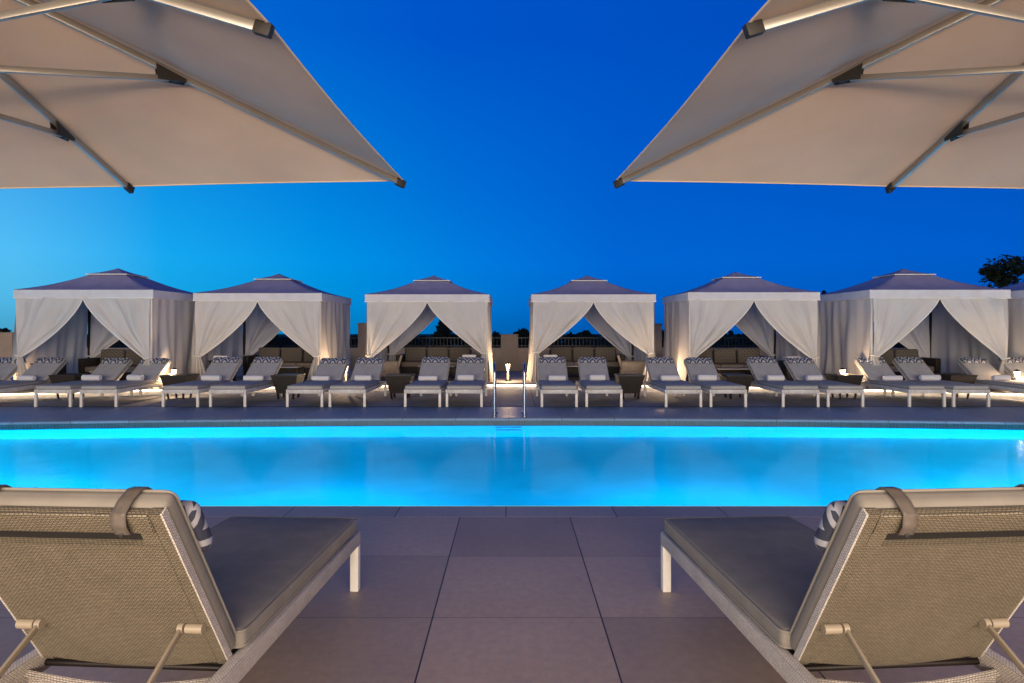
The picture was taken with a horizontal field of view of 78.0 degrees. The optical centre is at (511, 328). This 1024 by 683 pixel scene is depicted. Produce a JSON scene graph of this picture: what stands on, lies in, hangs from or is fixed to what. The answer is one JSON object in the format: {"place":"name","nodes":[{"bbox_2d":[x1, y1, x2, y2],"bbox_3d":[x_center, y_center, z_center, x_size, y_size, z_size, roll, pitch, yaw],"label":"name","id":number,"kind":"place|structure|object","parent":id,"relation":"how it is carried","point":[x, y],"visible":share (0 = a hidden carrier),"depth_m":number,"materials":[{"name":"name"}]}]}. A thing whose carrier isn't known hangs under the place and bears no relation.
{"place":"outdoors","nodes":[
{"label":"outdoors","id":0,"kind":"place"},
{"bbox_2d":[87,334,895,347],"bbox_3d":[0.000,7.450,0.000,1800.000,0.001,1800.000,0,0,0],"label":"ground","id":1,"kind":"structure","parent":0,"point":[418,335],"depth_m":708.66,"materials":[{"name":"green plant"}]},
{"bbox_2d":[87,336,128,347],"bbox_3d":[-23.353,3.746,35.925,4.089,7.422,4.557,0,0,0],"label":"tree","id":2,"kind":"object","parent":1,"relation":"on","point":[118,342],"visible":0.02,"depth_m":35.85,"materials":[{"name":"green plant"}]},
{"bbox_2d":[265,338,283,347],"bbox_3d":[-15.203,3.782,38.059,3.560,7.348,3.544,0,0,0],"label":"tree","id":3,"kind":"object","parent":1,"relation":"on","point":[275,342],"visible":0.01,"depth_m":38.11,"materials":[{"name":"green plant"}]},
{"bbox_2d":[275,335,299,347],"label":"tree","id":4,"kind":"object","parent":1,"relation":"on","point":[287,342],"visible":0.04,"depth_m":43.60,"materials":[{"name":"green plant"}]},
{"bbox_2d":[350,334,357,347],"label":"tree","id":5,"kind":"object","parent":1,"relation":"on","point":[354,341],"visible":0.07,"depth_m":39.79,"materials":[{"name":"green plant"}]},
{"bbox_2d":[405,336,428,347],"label":"tree","id":6,"kind":"object","parent":1,"relation":"on","point":[412,342],"visible":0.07,"depth_m":41.86,"materials":[{"name":"green plant"}]},
{"bbox_2d":[430,319,453,347],"bbox_3d":[-3.741,3.337,33.888,2.634,8.233,2.684,0,0,-43],"label":"conifer tree","id":7,"kind":"object","parent":1,"relation":"on","point":[443,329],"visible":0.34,"depth_m":33.76,"materials":[{"name":"green plant"}]},
{"bbox_2d":[453,335,472,347],"bbox_3d":[-3.042,3.839,39.929,3.200,7.232,3.583,0,0,0],"label":"tree","id":8,"kind":"object","parent":1,"relation":"on","point":[457,341],"visible":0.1,"depth_m":39.49,"materials":[{"name":"green plant"}]},
{"bbox_2d":[87,330,900,347],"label":"distant woods","id":9,"kind":"object","parent":1,"relation":"on","point":[570,334],"visible":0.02,"depth_m":64.89,"materials":[{"name":"green plant"}]},
{"bbox_2d":[492,330,500,347],"bbox_3d":[-1.017,3.759,37.961,1.825,7.387,2.092,0,0,0],"label":"tree","id":10,"kind":"object","parent":1,"relation":"on","point":[496,334],"visible":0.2,"depth_m":37.72,"materials":[{"name":"green plant"}]},
{"bbox_2d":[515,328,528,347],"bbox_3d":[0.578,3.674,35.970,1.830,7.558,1.871,0,0,10],"label":"tree","id":11,"kind":"object","parent":1,"relation":"on","point":[523,332],"visible":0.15,"depth_m":35.78,"materials":[{"name":"green plant"}]},
{"bbox_2d":[547,339,560,347],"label":"tree","id":12,"kind":"object","parent":1,"relation":"on","point":[557,341],"visible":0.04,"depth_m":41.37,"materials":[{"name":"green plant"}]},
{"bbox_2d":[571,330,603,347],"bbox_3d":[4.245,3.732,36.023,1.974,7.443,2.128,0,0,-25],"label":"tree","id":13,"kind":"object","parent":1,"relation":"on","point":[585,333],"visible":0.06,"depth_m":36.07,"materials":[{"name":"green plant"}]},
{"bbox_2d":[719,334,745,347],"bbox_3d":[13.180,3.861,38.093,2.750,7.188,2.882,0,0,44],"label":"tree","id":14,"kind":"object","parent":1,"relation":"on","point":[731,341],"visible":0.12,"depth_m":37.67,"materials":[{"name":"green plant"}]},
{"bbox_2d":[977,254,1023,287],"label":"broadleaf tree","id":15,"kind":"object","parent":1,"relation":"on","point":[998,274],"visible":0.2,"depth_m":30.33,"materials":[{"name":"green plant"}]},
{"bbox_2d":[0,425,1023,505],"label":"water","id":16,"kind":"structure","parent":0,"point":[510,465],"depth_m":7.38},
{"bbox_2d":[0,517,1023,682],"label":"pool deck","id":17,"kind":"structure","parent":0,"point":[510,600],"depth_m":3.15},
{"bbox_2d":[0,484,359,682],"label":"sun lounger","id":18,"kind":"object","parent":17,"relation":"on","point":[135,577],"visible":1,"depth_m":2.04,"materials":[{"name":"plastic"}]},
{"bbox_2d":[0,0,405,193],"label":"patio umbrella","id":19,"kind":"object","parent":17,"relation":"on","point":[129,96],"visible":1,"depth_m":3.01,"materials":[{"name":"fabric"}]},
{"bbox_2d":[201,506,826,516],"bbox_3d":[0.000,1.550,5.025,28.600,0.200,0.304,0,0,0],"label":"coping","id":20,"kind":"object","parent":17,"relation":"on","point":[512,511],"visible":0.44,"depth_m":5.02,"materials":[{"name":"stone"}]},
{"bbox_2d":[613,0,1023,193],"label":"patio umbrella","id":21,"kind":"object","parent":17,"relation":"on","point":[890,96],"visible":1,"depth_m":3.01,"materials":[{"name":"beige fabric"}]},
{"bbox_2d":[661,484,1023,682],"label":"sun lounger","id":22,"kind":"object","parent":17,"relation":"on","point":[869,581],"visible":1,"depth_m":2.05,"materials":[{"name":"plastic"}]},
{"bbox_2d":[0,389,1023,406],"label":"deck","id":23,"kind":"structure","parent":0,"point":[511,398],"depth_m":12.80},
{"bbox_2d":[0,357,26,381],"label":"sun lounger","id":24,"kind":"object","parent":23,"relation":"on","point":[8,369],"visible":0.6,"depth_m":13.41,"materials":[{"name":"fabric"}]},
{"bbox_2d":[0,357,67,392],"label":"sun lounger","id":25,"kind":"object","parent":23,"relation":"on","point":[41,369],"visible":0.9,"depth_m":13.24,"materials":[{"name":"fabric"}]},
{"bbox_2d":[17,375,35,380],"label":"rolled towel","id":26,"kind":"object","parent":25,"relation":"on","point":[27,377],"visible":1,"depth_m":12.82,"materials":[{"name":"fabric"}]},
{"bbox_2d":[48,373,90,398],"bbox_3d":[-9.222,1.201,13.250,0.550,0.503,0.550,0,0,0],"label":"side table","id":27,"kind":"object","parent":23,"relation":"on","point":[61,378],"visible":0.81,"depth_m":13.01,"materials":[{"name":"wicker"}]},
{"bbox_2d":[34,358,132,406],"bbox_3d":[-8.502,1.037,12.721,0.690,0.824,2.020,0,0,0],"label":"sun lounger","id":28,"kind":"object","parent":23,"relation":"on","point":[111,369],"visible":0.79,"depth_m":12.84,"materials":[{"name":"fabric"}]},
{"bbox_2d":[81,375,101,380],"bbox_3d":[-8.528,0.993,12.862,0.393,0.122,0.122,0,0,4],"label":"rolled towel","id":29,"kind":"object","parent":28,"relation":"on","point":[92,377],"visible":1,"depth_m":12.82,"materials":[{"name":"fabric"}]},
{"bbox_2d":[80,358,171,406],"bbox_3d":[-7.651,1.036,12.705,0.690,0.827,2.018,0,0,0],"label":"sun lounger","id":30,"kind":"object","parent":23,"relation":"on","point":[154,370],"visible":0.84,"depth_m":12.58,"materials":[{"name":"fabric"}]},
{"bbox_2d":[126,375,143,380],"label":"rolled towel","id":31,"kind":"object","parent":30,"relation":"on","point":[135,377],"visible":1,"depth_m":12.80,"materials":[{"name":"fabric"}]},
{"bbox_2d":[159,373,198,398],"bbox_3d":[-6.917,1.201,13.200,0.550,0.503,0.550,0,0,0],"label":"side table","id":32,"kind":"object","parent":23,"relation":"on","point":[170,379],"visible":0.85,"depth_m":12.96,"materials":[{"name":"wicker"}]},
{"bbox_2d":[162,357,243,406],"bbox_3d":[-6.120,1.026,12.699,0.690,0.846,2.003,0,0,0],"label":"sun lounger","id":33,"kind":"object","parent":23,"relation":"on","point":[226,368],"visible":0.87,"depth_m":12.66,"materials":[{"name":"fabric"}]},
{"bbox_2d":[201,375,221,380],"bbox_3d":[-6.091,0.996,12.848,0.396,0.116,0.116,0,0,4],"label":"rolled towel","id":34,"kind":"object","parent":33,"relation":"on","point":[211,377],"visible":1,"depth_m":12.80,"materials":[{"name":"fabric"}]},
{"bbox_2d":[209,357,282,406],"bbox_3d":[-5.251,1.026,12.719,0.690,0.845,2.004,0,0,0],"label":"sun lounger","id":35,"kind":"object","parent":23,"relation":"on","point":[266,367],"visible":0.95,"depth_m":12.69,"materials":[{"name":"fabric"}]},
{"bbox_2d":[243,375,263,380],"bbox_3d":[-5.240,0.999,12.867,0.391,0.110,0.110,0,0,-8],"label":"rolled towel","id":36,"kind":"object","parent":35,"relation":"on","point":[252,377],"visible":1,"depth_m":12.83,"materials":[{"name":"fabric"}]},
{"bbox_2d":[270,373,305,398],"bbox_3d":[-4.646,1.201,13.200,0.550,0.503,0.550,0,0,0],"label":"side table","id":37,"kind":"object","parent":23,"relation":"on","point":[281,382],"visible":0.91,"depth_m":12.98,"materials":[{"name":"wicker"}]},
{"bbox_2d":[286,358,349,406],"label":"sun lounger","id":38,"kind":"object","parent":23,"relation":"on","point":[334,369],"visible":0.88,"depth_m":12.86,"materials":[{"name":"fabric"}]},
{"bbox_2d":[311,376,329,380],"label":"rolled towel","id":39,"kind":"object","parent":38,"relation":"on","point":[320,378],"visible":1,"depth_m":12.81,"materials":[{"name":"fabric"}]},
{"bbox_2d":[329,358,386,406],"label":"sun lounger","id":40,"kind":"object","parent":23,"relation":"on","point":[373,367],"visible":0.97,"depth_m":13.03,"materials":[{"name":"fabric"}]},
{"bbox_2d":[354,375,371,380],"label":"rolled towel","id":41,"kind":"object","parent":40,"relation":"on","point":[363,377],"visible":1,"depth_m":12.82,"materials":[{"name":"fabric"}]},
{"bbox_2d":[385,373,415,398],"bbox_3d":[-2.310,1.201,13.200,0.550,0.503,0.550,0,0,0],"label":"side table","id":42,"kind":"object","parent":23,"relation":"on","point":[397,382],"visible":0.88,"depth_m":12.98,"materials":[{"name":"wicker"}]},
{"bbox_2d":[404,357,451,406],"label":"sun lounger","id":43,"kind":"object","parent":23,"relation":"on","point":[436,366],"visible":0.94,"depth_m":13.11,"materials":[{"name":"fabric"}]},
{"bbox_2d":[418,376,437,380],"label":"rolled towel","id":44,"kind":"object","parent":43,"relation":"on","point":[428,378],"visible":1,"depth_m":12.83,"materials":[{"name":"fabric"}]},
{"bbox_2d":[446,357,486,406],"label":"sun lounger","id":45,"kind":"object","parent":23,"relation":"on","point":[475,366],"visible":0.96,"depth_m":13.12,"materials":[{"name":"fabric"}]},
{"bbox_2d":[457,374,473,380],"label":"rolled towel","id":46,"kind":"object","parent":45,"relation":"on","point":[467,377],"visible":1,"depth_m":12.82,"materials":[{"name":"fabric"}]},
{"bbox_2d":[462,354,475,356],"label":"folded towels","id":47,"kind":"object","parent":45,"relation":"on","point":[468,355],"visible":0.54,"depth_m":15.60,"materials":[{"name":"fabric"}]},
{"bbox_2d":[536,357,577,406],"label":"sun lounger","id":48,"kind":"object","parent":23,"relation":"on","point":[547,366],"visible":0.95,"depth_m":13.09,"materials":[{"name":"fabric"}]},
{"bbox_2d":[543,354,556,356],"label":"folded towels","id":49,"kind":"object","parent":48,"relation":"on","point":[549,355],"visible":0.63,"depth_m":15.62,"materials":[{"name":"fabric"}]},
{"bbox_2d":[548,375,565,380],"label":"rolled towel","id":50,"kind":"object","parent":48,"relation":"on","point":[556,377],"visible":1,"depth_m":12.80,"materials":[{"name":"fabric"}]},
{"bbox_2d":[576,357,622,406],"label":"sun lounger","id":51,"kind":"object","parent":23,"relation":"on","point":[587,366],"visible":0.97,"depth_m":13.09,"materials":[{"name":"fabric"}]},
{"bbox_2d":[589,374,605,380],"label":"rolled towel","id":52,"kind":"object","parent":51,"relation":"on","point":[597,377],"visible":1,"depth_m":12.82,"materials":[{"name":"fabric"}]},
{"bbox_2d":[614,373,644,398],"bbox_3d":[2.468,1.201,13.200,0.550,0.503,0.550,0,0,0],"label":"side table","id":53,"kind":"object","parent":23,"relation":"on","point":[630,382],"visible":0.91,"depth_m":12.98,"materials":[{"name":"wicker"}]},
{"bbox_2d":[644,357,701,406],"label":"sun lounger","id":54,"kind":"object","parent":23,"relation":"on","point":[657,367],"visible":0.94,"depth_m":12.89,"materials":[{"name":"fabric"}]},
{"bbox_2d":[660,375,679,380],"bbox_3d":[3.235,0.996,12.844,0.393,0.116,0.116,0,0,3],"label":"rolled towel","id":55,"kind":"object","parent":54,"relation":"on","point":[669,377],"visible":1,"depth_m":12.80,"materials":[{"name":"fabric"}]},
{"bbox_2d":[682,358,746,406],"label":"sun lounger","id":56,"kind":"object","parent":23,"relation":"on","point":[694,367],"visible":0.86,"depth_m":12.60,"materials":[{"name":"fabric"}]},
{"bbox_2d":[697,374,716,380],"bbox_3d":[3.985,0.990,12.852,0.376,0.128,0.128,0,0,6],"label":"rolled towel","id":57,"kind":"object","parent":56,"relation":"on","point":[704,377],"visible":1,"depth_m":12.81,"materials":[{"name":"fabric"}]},
{"bbox_2d":[718,373,753,398],"bbox_3d":[4.686,1.201,13.200,0.550,0.503,0.550,0,0,0],"label":"side table","id":58,"kind":"object","parent":23,"relation":"on","point":[742,379],"visible":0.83,"depth_m":12.96,"materials":[{"name":"wicker"}]},
{"bbox_2d":[746,357,819,406],"bbox_3d":[5.378,1.026,12.697,0.690,0.846,2.003,0,0,1],"label":"sun lounger","id":59,"kind":"object","parent":23,"relation":"on","point":[761,368],"visible":0.96,"depth_m":12.69,"materials":[{"name":"fabric"}]},
{"bbox_2d":[766,375,784,380],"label":"rolled towel","id":60,"kind":"object","parent":59,"relation":"on","point":[775,377],"visible":1,"depth_m":12.80,"materials":[{"name":"fabric"}]},
{"bbox_2d":[784,357,863,406],"bbox_3d":[6.212,1.032,12.729,0.690,0.833,2.013,0,0,0],"label":"sun lounger","id":61,"kind":"object","parent":23,"relation":"on","point":[799,369],"visible":0.85,"depth_m":12.89,"materials":[{"name":"fabric"}]},
{"bbox_2d":[805,375,822,380],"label":"rolled towel","id":62,"kind":"object","parent":61,"relation":"on","point":[813,377],"visible":1,"depth_m":12.83,"materials":[{"name":"fabric"}]},
{"bbox_2d":[824,373,863,398],"bbox_3d":[6.943,1.201,13.200,0.550,0.503,0.550,0,0,0],"label":"side table","id":63,"kind":"object","parent":23,"relation":"on","point":[856,379],"visible":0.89,"depth_m":12.96,"materials":[{"name":"wicker"}]},
{"bbox_2d":[853,357,945,406],"bbox_3d":[7.735,1.029,12.727,0.690,0.840,2.008,0,0,1],"label":"sun lounger","id":64,"kind":"object","parent":23,"relation":"on","point":[873,375],"visible":0.91,"depth_m":12.65,"materials":[{"name":"fabric"}]},
{"bbox_2d":[883,375,902,380],"bbox_3d":[7.770,1.001,12.874,0.383,0.105,0.105,0,0,-2],"label":"rolled towel","id":65,"kind":"object","parent":64,"relation":"on","point":[893,377],"visible":1,"depth_m":12.83,"materials":[{"name":"fabric"}]},
{"bbox_2d":[891,357,989,406],"bbox_3d":[8.545,1.027,12.710,0.690,0.843,2.006,0,0,1],"label":"sun lounger","id":66,"kind":"object","parent":23,"relation":"on","point":[911,368],"visible":0.75,"depth_m":12.98,"materials":[{"name":"fabric"}]},
{"bbox_2d":[919,375,940,380],"bbox_3d":[8.515,0.992,12.857,0.399,0.124,0.124,0,0,1],"label":"rolled towel","id":67,"kind":"object","parent":66,"relation":"on","point":[929,377],"visible":1,"depth_m":12.81,"materials":[{"name":"fabric"}]},
{"bbox_2d":[934,373,977,398],"bbox_3d":[9.302,1.201,13.250,0.550,0.503,0.550,0,0,0],"label":"side table","id":68,"kind":"object","parent":23,"relation":"on","point":[963,378],"visible":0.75,"depth_m":13.01,"materials":[{"name":"wicker"}]},
{"bbox_2d":[956,357,1023,392],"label":"sun lounger","id":69,"kind":"object","parent":23,"relation":"on","point":[983,369],"visible":0.88,"depth_m":13.26,"materials":[{"name":"fabric"}]},
{"bbox_2d":[991,375,1010,380],"bbox_3d":[9.979,0.998,12.879,0.347,0.113,0.113,0,0,0],"label":"rolled towel","id":70,"kind":"object","parent":69,"relation":"on","point":[1001,377],"visible":1,"depth_m":12.83,"materials":[{"name":"fabric"}]},
{"bbox_2d":[996,357,1023,380],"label":"sun lounger","id":71,"kind":"object","parent":23,"relation":"on","point":[1012,365],"visible":0.63,"depth_m":13.43,"materials":[{"name":"fabric"}]},
{"bbox_2d":[0,407,1023,418],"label":"border paving","id":72,"kind":"structure","parent":0,"point":[880,412],"depth_m":11.13,"materials":[{"name":"grey stone"}]},
{"bbox_2d":[492,362,497,416],"bbox_3d":[-0.273,1.006,10.665,0.090,0.889,0.560,0,0,0],"label":"pool handrail","id":73,"kind":"object","parent":72,"relation":"on","point":[494,390],"visible":1,"depth_m":10.42,"materials":[{"name":"metal"}]},
{"bbox_2d":[521,362,526,416],"bbox_3d":[0.221,1.006,10.665,0.090,0.889,0.560,0,0,0],"label":"pool handrail","id":74,"kind":"object","parent":72,"relation":"on","point":[524,391],"visible":1,"depth_m":10.42,"materials":[{"name":"metal"}]},
{"bbox_2d":[0,371,1023,393],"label":"cabana platform","id":75,"kind":"structure","parent":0,"point":[515,377],"depth_m":15.92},
{"bbox_2d":[30,362,67,373],"bbox_3d":[-10.184,1.016,13.950,0.500,0.528,0.460,0,0,0],"label":"cabinet","id":76,"kind":"object","parent":75,"relation":"on","point":[62,370],"visible":0.19,"depth_m":14.07,"materials":[{"name":"wicker"}]},
{"bbox_2d":[12,268,193,389],"bbox_3d":[-9.124,-0.052,14.642,3.196,2.705,2.538,0,0,0],"label":"cabana","id":77,"kind":"object","parent":75,"relation":"on","point":[146,319],"visible":0.76,"depth_m":13.60,"materials":[{"name":"fabric"}]},
{"bbox_2d":[78,349,142,379],"bbox_3d":[-9.115,0.899,15.230,2.100,0.802,0.780,0,0,0],"label":"sofa","id":78,"kind":"object","parent":75,"relation":"on","point":[86,365],"visible":0.26,"depth_m":15.38,"materials":[{"name":"wicker"}]},
{"bbox_2d":[191,274,351,380],"bbox_3d":[-5.916,-0.052,16.075,3.187,2.705,2.906,0,0,0],"label":"cabana","id":79,"kind":"object","parent":75,"relation":"on","point":[241,321],"visible":0.82,"depth_m":14.79,"materials":[{"name":"fabric"}]},
{"bbox_2d":[244,347,313,375],"bbox_3d":[-5.908,0.899,16.840,2.100,0.802,0.780,0,0,0],"label":"sofa","id":80,"kind":"object","parent":75,"relation":"on","point":[294,356],"visible":0.39,"depth_m":16.99,"materials":[{"name":"fabric"}]},
{"bbox_2d":[280,366,304,372],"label":"coffee table","id":81,"kind":"object","parent":75,"relation":"on","point":[296,367],"visible":0.34,"depth_m":15.96,"materials":[{"name":"brown metal"}]},
{"bbox_2d":[381,354,402,376],"bbox_3d":[-3.081,0.978,15.955,0.691,0.645,0.650,0,0,-8],"label":"armchair","id":82,"kind":"object","parent":75,"relation":"on","point":[391,367],"visible":0.49,"depth_m":15.65,"materials":[{"name":"beige wicker"}]},
{"bbox_2d":[364,275,493,382],"bbox_3d":[-2.031,-0.052,16.536,3.203,2.705,2.768,0,0,0],"label":"cabana","id":83,"kind":"object","parent":75,"relation":"on","point":[398,319],"visible":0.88,"depth_m":15.29,"materials":[{"name":"fabric"}]},
{"bbox_2d":[396,347,475,374],"bbox_3d":[-2.025,0.899,17.260,2.100,0.802,0.780,0,0,0],"label":"sofa","id":84,"kind":"object","parent":75,"relation":"on","point":[411,361],"visible":0.45,"depth_m":17.42,"materials":[{"name":"fabric"}]},
{"bbox_2d":[418,365,455,378],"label":"coffee table","id":85,"kind":"object","parent":75,"relation":"on","point":[454,369],"visible":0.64,"depth_m":16.27,"materials":[{"name":"brown metal"}]},
{"bbox_2d":[0,323,919,370],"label":"parapet wall","id":86,"kind":"structure","parent":75,"relation":"on","point":[512,354],"depth_m":19.57,"materials":[{"name":"paint"}]},
{"bbox_2d":[265,337,357,346],"bbox_3d":[-7.232,0.419,19.720,4.978,0.308,0.050,0,0,0],"label":"railing","id":87,"kind":"object","parent":86,"relation":"on","point":[284,345],"visible":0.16,"depth_m":19.70,"materials":[{"name":"metal"}]},
{"bbox_2d":[405,337,500,346],"bbox_3d":[-2.372,0.419,19.720,4.116,0.308,0.050,0,0,0],"label":"railing","id":88,"kind":"object","parent":86,"relation":"on","point":[447,345],"visible":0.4,"depth_m":19.70,"materials":[{"name":"metal"}]},
{"bbox_2d":[518,337,612,346],"bbox_3d":[2.303,0.419,19.720,4.175,0.308,0.050,0,0,0],"label":"railing","id":89,"kind":"object","parent":86,"relation":"on","point":[579,345],"visible":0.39,"depth_m":19.70,"materials":[{"name":"metal"}]},
{"bbox_2d":[662,337,756,346],"bbox_3d":[7.115,0.419,19.720,4.900,0.308,0.050,0,0,0],"label":"railing","id":90,"kind":"object","parent":86,"relation":"on","point":[735,345],"visible":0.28,"depth_m":19.70,"materials":[{"name":"metal"}]},
{"bbox_2d":[505,362,509,380],"bbox_3d":[-0.079,1.065,15.750,0.132,0.470,0.129,0,0,0],"label":"path light","id":91,"kind":"object","parent":75,"relation":"on","point":[507,365],"visible":1,"depth_m":15.73,"materials":[{"name":"white metal"}]},
{"bbox_2d":[0,386,1023,398],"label":"platform riser","id":92,"kind":"object","parent":75,"relation":"attached to","point":[23,395],"visible":0.29,"depth_m":13.74,"materials":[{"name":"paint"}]},
{"bbox_2d":[0,385,1023,394],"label":"light strip","id":93,"kind":"object","parent":75,"relation":"attached to","point":[526,385],"visible":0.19,"depth_m":13.93,"materials":[{"name":"beige"}]},
{"bbox_2d":[549,347,624,374],"bbox_3d":[1.997,0.899,17.280,2.100,0.802,0.780,0,0,0],"label":"sofa","id":94,"kind":"object","parent":75,"relation":"on","point":[575,354],"visible":0.52,"depth_m":17.44,"materials":[{"name":"fabric"}]},
{"bbox_2d":[526,275,655,382],"bbox_3d":[1.994,-0.052,16.544,3.225,2.705,2.786,0,0,0],"label":"cabana","id":95,"kind":"object","parent":75,"relation":"on","point":[621,319],"visible":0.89,"depth_m":15.29,"materials":[{"name":"fabric"}]},
{"bbox_2d":[617,354,644,373],"bbox_3d":[3.018,0.978,15.955,0.691,0.645,0.650,0,0,8],"label":"armchair","id":96,"kind":"object","parent":75,"relation":"on","point":[632,366],"visible":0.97,"depth_m":15.64,"materials":[{"name":"fabric"}]},
{"bbox_2d":[686,348,774,378],"bbox_3d":[5.522,0.899,16.130,2.100,0.802,0.780,0,0,0],"label":"sofa","id":97,"kind":"object","parent":75,"relation":"on","point":[728,357],"visible":0.42,"depth_m":16.29,"materials":[{"name":"fabric"}]},
{"bbox_2d":[715,367,749,373],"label":"coffee table","id":98,"kind":"object","parent":75,"relation":"on","point":[732,368],"visible":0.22,"depth_m":15.15,"materials":[{"name":"wood"}]},
{"bbox_2d":[663,272,819,380],"bbox_3d":[5.529,-0.052,15.528,3.204,2.705,2.518,0,0,0],"label":"cabana","id":99,"kind":"object","parent":75,"relation":"on","point":[776,321],"visible":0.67,"depth_m":14.42,"materials":[{"name":"fabric"}]},
{"bbox_2d":[866,349,940,380],"bbox_3d":[9.143,0.899,15.380,2.100,0.802,0.780,0,0,0],"label":"sofa","id":100,"kind":"object","parent":75,"relation":"on","point":[932,364],"visible":0.2,"depth_m":15.53,"materials":[{"name":"wicker"}]},
{"bbox_2d":[818,269,1010,389],"bbox_3d":[9.134,-0.052,14.725,3.199,2.705,2.664,0,0,0],"label":"cabana","id":101,"kind":"object","parent":75,"relation":"on","point":[948,323],"visible":0.77,"depth_m":13.85,"materials":[{"name":"fabric"}]},
{"bbox_2d":[1001,281,1023,379],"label":"cabana","id":102,"kind":"object","parent":75,"relation":"on","point":[1016,325],"visible":0.1,"depth_m":13.82,"materials":[{"name":"fabric"}]},
{"bbox_2d":[1012,369,1020,391],"bbox_3d":[10.400,1.065,13.000,0.132,0.470,0.129,0,0,0],"label":"path light","id":103,"kind":"object","parent":75,"relation":"on","point":[1016,372],"visible":0.62,"depth_m":12.98,"materials":[{"name":"white metal"}]},
{"bbox_2d":[0,0,1023,333],"label":"sky","id":104,"kind":"structure","parent":0,"point":[509,127],"materials":[{"name":"blue"}]},
{"bbox_2d":[777,360,793,380],"bbox_3d":[6.593,1.016,14.850,0.500,0.528,0.460,0,0,0],"label":"cabinet","id":105,"kind":"object","parent":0,"point":[785,371],"visible":0.12,"depth_m":14.72,"materials":[{"name":"wicker"}]},
{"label":"pool floor","id":106,"kind":"structure","parent":0,"visible":0},
{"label":"pool far wall","id":107,"kind":"structure","parent":106,"relation":"on","visible":0},
{"bbox_2d":[0,415,1023,424],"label":"coping","id":108,"kind":"object","parent":107,"relation":"on","point":[512,418],"visible":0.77,"depth_m":10.22,"materials":[{"name":"stone"}]},
{"bbox_2d":[0,421,1023,429],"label":"waterline tiles","id":109,"kind":"object","parent":107,"relation":"attached to","point":[638,423],"visible":0.66,"depth_m":10.17,"materials":[{"name":"tile"}]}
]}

